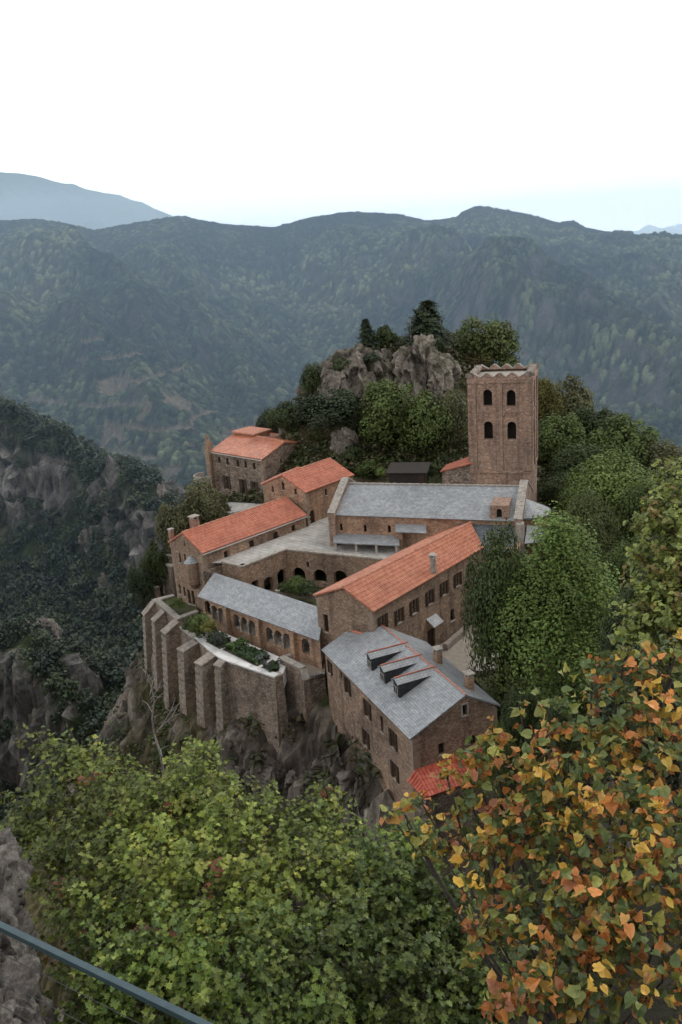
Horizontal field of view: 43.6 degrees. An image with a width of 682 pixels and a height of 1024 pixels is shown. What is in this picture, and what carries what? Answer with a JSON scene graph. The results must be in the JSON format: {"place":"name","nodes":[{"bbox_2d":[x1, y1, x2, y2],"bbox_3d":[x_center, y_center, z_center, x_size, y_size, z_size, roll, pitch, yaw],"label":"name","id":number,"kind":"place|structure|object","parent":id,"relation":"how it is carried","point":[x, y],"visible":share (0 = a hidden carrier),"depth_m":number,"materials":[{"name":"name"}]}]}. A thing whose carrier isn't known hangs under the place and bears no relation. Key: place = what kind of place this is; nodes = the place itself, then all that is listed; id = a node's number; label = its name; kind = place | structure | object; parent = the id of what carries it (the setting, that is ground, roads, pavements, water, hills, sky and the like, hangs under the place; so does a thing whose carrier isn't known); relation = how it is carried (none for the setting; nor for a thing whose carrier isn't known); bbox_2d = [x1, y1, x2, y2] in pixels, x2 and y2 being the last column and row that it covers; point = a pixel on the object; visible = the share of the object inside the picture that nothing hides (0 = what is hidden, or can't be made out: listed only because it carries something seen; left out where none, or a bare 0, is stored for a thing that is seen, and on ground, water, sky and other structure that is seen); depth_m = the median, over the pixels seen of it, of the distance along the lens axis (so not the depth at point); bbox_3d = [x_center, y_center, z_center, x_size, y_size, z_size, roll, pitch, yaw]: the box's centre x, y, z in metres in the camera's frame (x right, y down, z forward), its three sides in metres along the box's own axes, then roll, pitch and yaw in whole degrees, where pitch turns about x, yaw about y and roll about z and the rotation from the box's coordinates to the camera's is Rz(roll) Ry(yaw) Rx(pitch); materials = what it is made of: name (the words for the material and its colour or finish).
{"place":"outdoors","nodes":[
{"label":"outdoors","id":0,"kind":"place"},
{"bbox_2d":[0,172,172,229],"bbox_3d":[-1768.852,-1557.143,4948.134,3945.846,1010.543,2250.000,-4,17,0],"label":"mountain","id":1,"kind":"structure","parent":0,"point":[23,196],"depth_m":4862.49,"materials":[{"name":"blue"}]},
{"bbox_2d":[163,597,197,614],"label":"grass terrace","id":2,"kind":"structure","parent":0,"point":[185,609],"depth_m":94.72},
{"bbox_2d":[166,597,184,609],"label":"bush","id":3,"kind":"object","parent":2,"relation":"on","point":[177,602],"visible":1,"depth_m":92.55,"materials":[{"name":"green plant"}]},
{"bbox_2d":[221,502,261,515],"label":"paving","id":4,"kind":"structure","parent":0,"point":[237,507],"depth_m":111.75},
{"bbox_2d":[200,631,286,687],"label":"path","id":5,"kind":"structure","parent":0,"point":[282,668],"depth_m":80.62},
{"bbox_2d":[187,611,218,637],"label":"bush","id":6,"kind":"object","parent":5,"relation":"on","point":[197,618],"visible":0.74,"depth_m":84.77,"materials":[{"name":"green plant"}]},
{"bbox_2d":[199,619,216,634],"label":"bush","id":7,"kind":"object","parent":5,"relation":"on","point":[206,625],"visible":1,"depth_m":83.96,"materials":[{"name":"green plant"}]},
{"bbox_2d":[206,629,230,648],"bbox_3d":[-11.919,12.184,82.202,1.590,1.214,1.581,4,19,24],"label":"bush","id":8,"kind":"object","parent":5,"relation":"on","point":[219,637],"visible":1,"depth_m":81.93,"materials":[{"name":"green plant"}]},
{"bbox_2d":[222,637,269,665],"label":"garden bed","id":9,"kind":"object","parent":5,"relation":"on","point":[240,649],"visible":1,"depth_m":80.76,"materials":[{"name":"plant"}]},
{"bbox_2d":[260,656,279,671],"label":"garden bed","id":10,"kind":"object","parent":5,"relation":"on","point":[272,665],"visible":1,"depth_m":77.73,"materials":[{"name":"plant"}]},
{"bbox_2d":[272,587,323,605],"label":"cloister lawn","id":11,"kind":"structure","parent":0,"point":[311,601],"depth_m":90.93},
{"bbox_2d":[275,589,315,599],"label":"court wall","id":12,"kind":"structure","parent":11,"relation":"on","point":[297,596],"depth_m":90.65,"materials":[{"name":"stone"}]},
{"bbox_2d":[284,575,306,596],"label":"bush","id":13,"kind":"object","parent":11,"relation":"on","point":[294,581],"visible":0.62,"depth_m":89.14,"materials":[{"name":"green plant"}]},
{"bbox_2d":[297,580,319,596],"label":"bush","id":14,"kind":"object","parent":11,"relation":"on","point":[308,584],"visible":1,"depth_m":88.30,"materials":[{"name":"green plant"}]},
{"bbox_2d":[0,205,681,491],"bbox_3d":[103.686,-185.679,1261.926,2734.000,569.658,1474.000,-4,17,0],"label":"mountain","id":15,"kind":"structure","parent":0,"point":[166,344],"depth_m":980.89,"materials":[{"name":"plant"}]},
{"bbox_2d":[0,342,681,1023],"bbox_3d":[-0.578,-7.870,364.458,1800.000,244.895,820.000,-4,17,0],"label":"terrain","id":16,"kind":"structure","parent":0,"point":[44,478],"depth_m":116.17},
{"bbox_2d":[0,854,57,1023],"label":"boulder","id":17,"kind":"object","parent":16,"relation":"on","point":[14,913],"visible":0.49,"depth_m":5.89,"materials":[{"name":"stone"}]},
{"bbox_2d":[0,827,33,907],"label":"boulder","id":18,"kind":"object","parent":17,"relation":"on","point":[20,871],"visible":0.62,"depth_m":6.57,"materials":[{"name":"stone"}]},
{"bbox_2d":[0,952,45,1023],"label":"boulder","id":19,"kind":"object","parent":17,"relation":"on","point":[22,978],"visible":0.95,"depth_m":5.40,"materials":[{"name":"stone"}]},
{"bbox_2d":[22,616,63,640],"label":"rock outcrop","id":20,"kind":"object","parent":16,"relation":"on","point":[56,630],"visible":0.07,"depth_m":241.22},
{"bbox_2d":[28,656,103,757],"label":"rock outcrop","id":21,"kind":"object","parent":16,"relation":"on","point":[31,717],"visible":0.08,"depth_m":228.56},
{"bbox_2d":[78,527,93,551],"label":"rock outcrop","id":22,"kind":"object","parent":16,"relation":"on","point":[85,531],"visible":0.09,"depth_m":298.82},
{"bbox_2d":[0,395,181,844],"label":"woodland","id":23,"kind":"object","parent":16,"relation":"on","point":[109,652],"visible":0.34,"depth_m":286.34,"materials":[{"name":"green plant"}]},
{"bbox_2d":[96,572,113,587],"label":"rock outcrop","id":24,"kind":"object","parent":16,"relation":"on","point":[102,579],"visible":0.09,"depth_m":286.34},
{"bbox_2d":[0,921,212,1023],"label":"railing","id":25,"kind":"object","parent":16,"relation":"on","point":[166,1007],"visible":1,"depth_m":2.58,"materials":[{"name":"metal"}]},
{"bbox_2d":[126,563,155,616],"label":"broadleaf tree","id":26,"kind":"object","parent":16,"relation":"on","point":[138,584],"visible":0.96,"depth_m":103.14,"materials":[{"name":"green plant"}]},
{"bbox_2d":[139,539,169,596],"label":"broadleaf tree","id":27,"kind":"object","parent":16,"relation":"on","point":[153,559],"visible":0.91,"depth_m":104.49,"materials":[{"name":"green plant"}]},
{"bbox_2d":[153,740,170,761],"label":"scrub bush","id":28,"kind":"object","parent":16,"relation":"on","point":[165,743],"visible":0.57,"depth_m":88.78,"materials":[{"name":"green plant"}]},
{"bbox_2d":[141,667,184,787],"bbox_3d":[-10.465,12.997,52.258,2.435,8.610,2.573,-15,21,-31],"label":"dead tree","id":29,"kind":"object","parent":16,"relation":"on","point":[156,741],"visible":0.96,"depth_m":51.96,"materials":[{"name":"grey wood"}]},
{"bbox_2d":[157,483,174,500],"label":"rock outcrop","id":30,"kind":"object","parent":16,"relation":"on","point":[162,488],"visible":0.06,"depth_m":299.63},
{"bbox_2d":[154,501,190,553],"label":"broadleaf tree","id":31,"kind":"object","parent":16,"relation":"on","point":[166,517],"visible":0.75,"depth_m":104.91,"materials":[{"name":"green plant"}]},
{"bbox_2d":[0,723,378,1012],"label":"maple tree","id":32,"kind":"object","parent":16,"relation":"on","point":[187,872],"visible":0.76,"depth_m":7.10,"materials":[{"name":"green plant"}]},
{"bbox_2d":[176,475,224,528],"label":"broadleaf tree","id":33,"kind":"object","parent":16,"relation":"on","point":[206,506],"visible":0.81,"depth_m":105.95,"materials":[{"name":"green plant"}]},
{"bbox_2d":[212,491,231,516],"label":"bush","id":34,"kind":"object","parent":16,"relation":"on","point":[223,500],"visible":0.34,"depth_m":109.91,"materials":[{"name":"green plant"}]},
{"bbox_2d":[141,553,326,752],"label":"garden wall","id":35,"kind":"structure","parent":16,"relation":"on","point":[216,686],"depth_m":81.01,"materials":[{"name":"stone"}]},
{"bbox_2d":[285,653,325,679],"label":"terrace","id":36,"kind":"structure","parent":35,"relation":"on","point":[312,669],"depth_m":78.25,"materials":[{"name":"stone"}]},
{"bbox_2d":[167,496,307,613],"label":"turret house","id":37,"kind":"structure","parent":16,"relation":"on","point":[197,549],"depth_m":95.07,"materials":[{"name":"brown stone"}]},
{"bbox_2d":[193,432,299,498],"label":"guest house","id":38,"kind":"structure","parent":16,"relation":"on","point":[237,462],"depth_m":117.03,"materials":[{"name":"brown stone"}]},
{"bbox_2d":[231,426,271,435],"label":"outbuilding","id":39,"kind":"structure","parent":16,"relation":"on","point":[251,431],"depth_m":122.32,"materials":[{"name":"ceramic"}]},
{"bbox_2d":[224,751,286,836],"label":"rock outcrop","id":40,"kind":"object","parent":16,"relation":"on","point":[264,768],"visible":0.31,"depth_m":76.75,"materials":[{"name":"stone"}]},
{"bbox_2d":[197,573,323,668],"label":"gallery","id":41,"kind":"object","parent":16,"relation":"on","point":[277,624],"visible":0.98,"depth_m":83.09,"materials":[{"name":"grey stone"}]},
{"bbox_2d":[254,404,280,433],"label":"broadleaf tree","id":42,"kind":"object","parent":16,"relation":"on","point":[261,422],"visible":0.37,"depth_m":127.43,"materials":[{"name":"green plant"}]},
{"bbox_2d":[265,401,305,432],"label":"broadleaf tree","id":43,"kind":"object","parent":16,"relation":"on","point":[276,416],"visible":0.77,"depth_m":118.96,"materials":[{"name":"green plant"}]},
{"bbox_2d":[42,806,533,1023],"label":"maple tree","id":44,"kind":"object","parent":16,"relation":"on","point":[405,956],"visible":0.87,"depth_m":6.06,"materials":[{"name":"green plant"}]},
{"bbox_2d":[284,767,307,796],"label":"rock outcrop","id":45,"kind":"object","parent":16,"relation":"on","point":[292,776],"visible":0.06,"depth_m":75.14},
{"bbox_2d":[203,517,407,590],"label":"cloister","id":46,"kind":"structure","parent":16,"relation":"on","point":[309,551],"depth_m":93.36,"materials":[{"name":"stone"}]},
{"bbox_2d":[261,457,354,526],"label":"building","id":47,"kind":"structure","parent":16,"relation":"on","point":[309,490],"depth_m":104.11,"materials":[{"name":"brown stone"}]},
{"bbox_2d":[298,362,323,396],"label":"broadleaf tree","id":48,"kind":"object","parent":16,"relation":"on","point":[312,375],"visible":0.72,"depth_m":119.86,"materials":[{"name":"green plant"}]},
{"bbox_2d":[293,387,363,436],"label":"broadleaf tree","id":49,"kind":"object","parent":16,"relation":"on","point":[338,405],"visible":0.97,"depth_m":115.66,"materials":[{"name":"green plant"}]},
{"bbox_2d":[306,732,350,829],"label":"rock outcrop","id":50,"kind":"object","parent":16,"relation":"on","point":[330,761],"visible":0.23,"depth_m":72.63,"materials":[{"name":"stone"}]},
{"bbox_2d":[314,360,350,427],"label":"rock outcrop","id":51,"kind":"object","parent":16,"relation":"on","point":[333,379],"visible":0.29,"depth_m":118.58,"materials":[{"name":"stone"}]},
{"bbox_2d":[332,357,351,370],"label":"bush","id":52,"kind":"object","parent":51,"relation":"on","point":[337,364],"visible":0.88,"depth_m":119.61,"materials":[{"name":"green plant"}]},
{"bbox_2d":[330,427,360,459],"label":"rock outcrop","id":53,"kind":"object","parent":16,"relation":"on","point":[344,438],"visible":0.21,"depth_m":114.89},
{"bbox_2d":[335,769,368,835],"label":"rock outcrop","id":54,"kind":"object","parent":16,"relation":"on","point":[351,783],"visible":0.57,"depth_m":69.32,"materials":[{"name":"stone"}]},
{"bbox_2d":[341,445,363,462],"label":"bush","id":55,"kind":"object","parent":16,"relation":"on","point":[350,452],"visible":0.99,"depth_m":113.24,"materials":[{"name":"green plant"}]},
{"bbox_2d":[329,343,393,419],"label":"rock outcrop","id":56,"kind":"object","parent":16,"relation":"on","point":[359,372],"visible":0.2,"depth_m":119.97,"materials":[{"name":"stone"}]},
{"bbox_2d":[353,459,379,478],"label":"bush","id":57,"kind":"object","parent":16,"relation":"on","point":[366,468],"visible":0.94,"depth_m":110.11,"materials":[{"name":"green plant"}]},
{"bbox_2d":[52,335,681,862],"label":"undergrowth","id":58,"kind":"object","parent":16,"relation":"on","point":[544,475],"visible":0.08,"depth_m":110.34,"materials":[{"name":"green plant"}]},
{"bbox_2d":[356,318,379,347],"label":"pine tree","id":59,"kind":"object","parent":16,"relation":"on","point":[366,335],"visible":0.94,"depth_m":125.37,"materials":[{"name":"green plant"}]},
{"bbox_2d":[375,348,393,384],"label":"rock outcrop","id":60,"kind":"object","parent":16,"relation":"on","point":[385,352],"visible":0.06,"depth_m":122.61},
{"bbox_2d":[371,324,398,348],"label":"bush","id":61,"kind":"object","parent":16,"relation":"on","point":[384,334],"visible":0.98,"depth_m":125.43,"materials":[{"name":"green plant"}]},
{"bbox_2d":[356,377,420,453],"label":"broadleaf tree","id":62,"kind":"object","parent":16,"relation":"on","point":[390,401],"visible":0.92,"depth_m":112.06,"materials":[{"name":"green plant"}]},
{"bbox_2d":[313,521,482,678],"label":"refectory wing","id":63,"kind":"structure","parent":16,"relation":"on","point":[413,590],"depth_m":79.15,"materials":[{"name":"stone"}]},
{"bbox_2d":[386,462,430,483],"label":"wooden hut","id":64,"kind":"object","parent":16,"relation":"on","point":[407,472],"visible":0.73,"depth_m":104.91,"materials":[{"name":"grey wood"}]},
{"bbox_2d":[321,625,499,833],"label":"dormer house","id":65,"kind":"structure","parent":16,"relation":"on","point":[403,706],"depth_m":65.86,"materials":[{"name":"grey stone"}]},
{"bbox_2d":[391,333,442,403],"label":"rock outcrop","id":66,"kind":"object","parent":16,"relation":"on","point":[414,362],"visible":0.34,"depth_m":121.51,"materials":[{"name":"stone"}]},
{"bbox_2d":[393,389,458,459],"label":"broadleaf tree","id":67,"kind":"object","parent":16,"relation":"on","point":[425,426],"visible":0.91,"depth_m":111.02,"materials":[{"name":"green plant"}]},
{"bbox_2d":[395,300,459,348],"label":"pine tree","id":68,"kind":"object","parent":16,"relation":"on","point":[426,318],"visible":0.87,"depth_m":124.54,"materials":[{"name":"green plant"}]},
{"bbox_2d":[428,462,445,479],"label":"bush","id":69,"kind":"object","parent":16,"relation":"on","point":[435,467],"visible":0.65,"depth_m":105.83,"materials":[{"name":"green plant"}]},
{"bbox_2d":[327,477,550,578],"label":"church","id":70,"kind":"structure","parent":16,"relation":"on","point":[398,515],"depth_m":92.16,"materials":[{"name":"grey stone"}]},
{"bbox_2d":[427,353,467,407],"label":"rock outcrop","id":71,"kind":"object","parent":16,"relation":"on","point":[446,373],"visible":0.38,"depth_m":120.30,"materials":[{"name":"stone"}]},
{"bbox_2d":[428,388,467,451],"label":"broadleaf tree","id":72,"kind":"object","parent":16,"relation":"on","point":[458,409],"visible":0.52,"depth_m":112.32,"materials":[{"name":"green plant"}]},
{"bbox_2d":[407,747,500,884],"bbox_3d":[8.761,24.730,63.883,7.072,13.350,2.166,-11,19,-22],"label":"lean to","id":73,"kind":"object","parent":16,"relation":"on","point":[419,780],"visible":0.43,"depth_m":61.62,"materials":[{"name":"tile"}]},
{"bbox_2d":[440,456,472,483],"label":"annex","id":74,"kind":"object","parent":16,"relation":"on","point":[455,472],"visible":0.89,"depth_m":99.10,"materials":[{"name":"stone"}]},
{"bbox_2d":[460,352,494,366],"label":"broadleaf tree","id":75,"kind":"object","parent":16,"relation":"on","point":[472,360],"visible":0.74,"depth_m":128.68,"materials":[{"name":"green plant"}]},
{"bbox_2d":[453,313,524,367],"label":"broadleaf tree","id":76,"kind":"object","parent":16,"relation":"on","point":[496,338],"visible":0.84,"depth_m":130.42,"materials":[{"name":"green plant"}]},
{"bbox_2d":[477,720,515,898],"bbox_3d":[9.704,21.074,52.839,2.486,18.559,2.598,-2,18,8],"label":"broadleaf tree","id":77,"kind":"object","parent":16,"relation":"on","point":[503,769],"visible":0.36,"depth_m":50.52,"materials":[{"name":"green plant"}]},
{"bbox_2d":[460,517,542,711],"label":"broadleaf tree","id":78,"kind":"object","parent":16,"relation":"on","point":[488,584],"visible":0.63,"depth_m":68.16,"materials":[{"name":"green plant"}]},
{"bbox_2d":[465,363,539,501],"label":"bell tower","id":79,"kind":"structure","parent":16,"relation":"on","point":[503,422],"depth_m":96.49,"materials":[{"name":"brown stone"}]},
{"bbox_2d":[499,681,539,885],"bbox_3d":[11.542,18.912,55.510,2.687,17.941,2.779,13,24,43],"label":"broadleaf tree","id":80,"kind":"object","parent":16,"relation":"on","point":[511,722],"visible":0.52,"depth_m":53.18,"materials":[{"name":"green plant"}]},
{"bbox_2d":[376,627,681,1023],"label":"linden tree","id":81,"kind":"object","parent":16,"relation":"on","point":[546,987],"visible":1,"depth_m":4.38,"materials":[{"name":"orange plant"}]},
{"bbox_2d":[470,500,622,728],"bbox_3d":[17.123,8.243,68.387,13.348,19.583,13.338,-4,17,0],"label":"broadleaf tree","id":82,"kind":"object","parent":16,"relation":"on","point":[569,587],"visible":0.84,"depth_m":64.98,"materials":[{"name":"green plant"}]},
{"bbox_2d":[538,375,563,425],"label":"broadleaf tree","id":83,"kind":"object","parent":16,"relation":"on","point":[547,394],"visible":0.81,"depth_m":126.47,"materials":[{"name":"green plant"}]},
{"bbox_2d":[537,472,574,507],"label":"broadleaf tree","id":84,"kind":"object","parent":16,"relation":"on","point":[551,489],"visible":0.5,"depth_m":103.64,"materials":[{"name":"green plant"}]},
{"bbox_2d":[534,696,579,866],"bbox_3d":[12.949,18.858,51.333,2.781,17.828,2.720,-4,17,0],"label":"broadleaf tree","id":85,"kind":"object","parent":16,"relation":"on","point":[553,712],"visible":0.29,"depth_m":49.08,"materials":[{"name":"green plant"}]},
{"bbox_2d":[538,412,588,464],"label":"broadleaf tree","id":86,"kind":"object","parent":16,"relation":"on","point":[551,441],"visible":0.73,"depth_m":114.68,"materials":[{"name":"green plant"}]},
{"bbox_2d":[548,374,595,423],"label":"broadleaf tree","id":87,"kind":"object","parent":16,"relation":"on","point":[574,397],"visible":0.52,"depth_m":132.96,"materials":[{"name":"green plant"}]},
{"bbox_2d":[548,439,604,487],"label":"broadleaf tree","id":88,"kind":"object","parent":16,"relation":"on","point":[561,462],"visible":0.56,"depth_m":108.76,"materials":[{"name":"green plant"}]},
{"bbox_2d":[556,487,621,596],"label":"broadleaf tree","id":89,"kind":"object","parent":16,"relation":"on","point":[604,527],"visible":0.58,"depth_m":83.48,"materials":[{"name":"green plant"}]},
{"bbox_2d":[564,404,619,450],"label":"broadleaf tree","id":90,"kind":"object","parent":16,"relation":"on","point":[589,420],"visible":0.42,"depth_m":125.10,"materials":[{"name":"green plant"}]},
{"bbox_2d":[555,447,659,539],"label":"broadleaf tree","id":91,"kind":"object","parent":16,"relation":"on","point":[603,480],"visible":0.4,"depth_m":92.34,"materials":[{"name":"green plant"}]},
{"bbox_2d":[594,582,639,782],"bbox_3d":[19.921,12.614,59.087,4.871,16.794,4.945,-4,17,0],"label":"broadleaf tree","id":92,"kind":"object","parent":16,"relation":"on","point":[604,644],"visible":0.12,"depth_m":57.30,"materials":[{"name":"green plant"}]},
{"bbox_2d":[584,413,661,477],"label":"broadleaf tree","id":93,"kind":"object","parent":16,"relation":"on","point":[627,435],"visible":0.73,"depth_m":118.55,"materials":[{"name":"green plant"}]},
{"bbox_2d":[598,528,659,605],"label":"broadleaf tree","id":94,"kind":"object","parent":16,"relation":"on","point":[618,562],"visible":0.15,"depth_m":72.79,"materials":[{"name":"green plant"}]},
{"bbox_2d":[584,644,681,807],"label":"broadleaf tree","id":95,"kind":"object","parent":16,"relation":"on","point":[604,717],"visible":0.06,"depth_m":44.83,"materials":[{"name":"green plant"}]},
{"bbox_2d":[614,551,670,773],"bbox_3d":[21.099,11.427,56.349,6.160,19.987,6.279,-4,17,0],"label":"broadleaf tree","id":96,"kind":"object","parent":16,"relation":"on","point":[630,593],"visible":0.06,"depth_m":54.99,"materials":[{"name":"green plant"}]},
{"bbox_2d":[607,456,681,785],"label":"broadleaf tree","id":97,"kind":"object","parent":16,"relation":"on","point":[662,600],"visible":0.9,"depth_m":17.86,"materials":[{"name":"green plant"}]},
{"bbox_2d":[612,468,681,556],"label":"broadleaf tree","id":98,"kind":"object","parent":16,"relation":"on","point":[632,495],"visible":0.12,"depth_m":87.25,"materials":[{"name":"green plant"}]},
{"bbox_2d":[639,438,681,494],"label":"broadleaf tree","id":99,"kind":"object","parent":16,"relation":"on","point":[661,450],"visible":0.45,"depth_m":115.55,"materials":[{"name":"green plant"}]},
{"bbox_2d":[0,0,681,231],"label":"sky","id":100,"kind":"structure","parent":0,"point":[269,113],"materials":[{"name":"white"}]},
{"bbox_2d":[440,624,498,673],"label":"courtyard","id":101,"kind":"structure","parent":0,"point":[457,657],"depth_m":80.29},
{"bbox_2d":[443,626,467,650],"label":"yard wall","id":102,"kind":"structure","parent":101,"relation":"on","point":[452,640],"depth_m":82.13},
{"bbox_2d":[474,659,539,714],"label":"lawn","id":103,"kind":"structure","parent":0,"point":[483,687],"depth_m":74.22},
{"bbox_2d":[469,659,494,675],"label":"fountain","id":104,"kind":"object","parent":103,"relation":"on","point":[473,666],"visible":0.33,"depth_m":76.30,"materials":[{"name":"stone"}]},
{"bbox_2d":[633,224,681,234],"bbox_3d":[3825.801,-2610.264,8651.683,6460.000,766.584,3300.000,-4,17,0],"label":"mountain","id":105,"kind":"structure","parent":0,"point":[672,229],"depth_m":8079.98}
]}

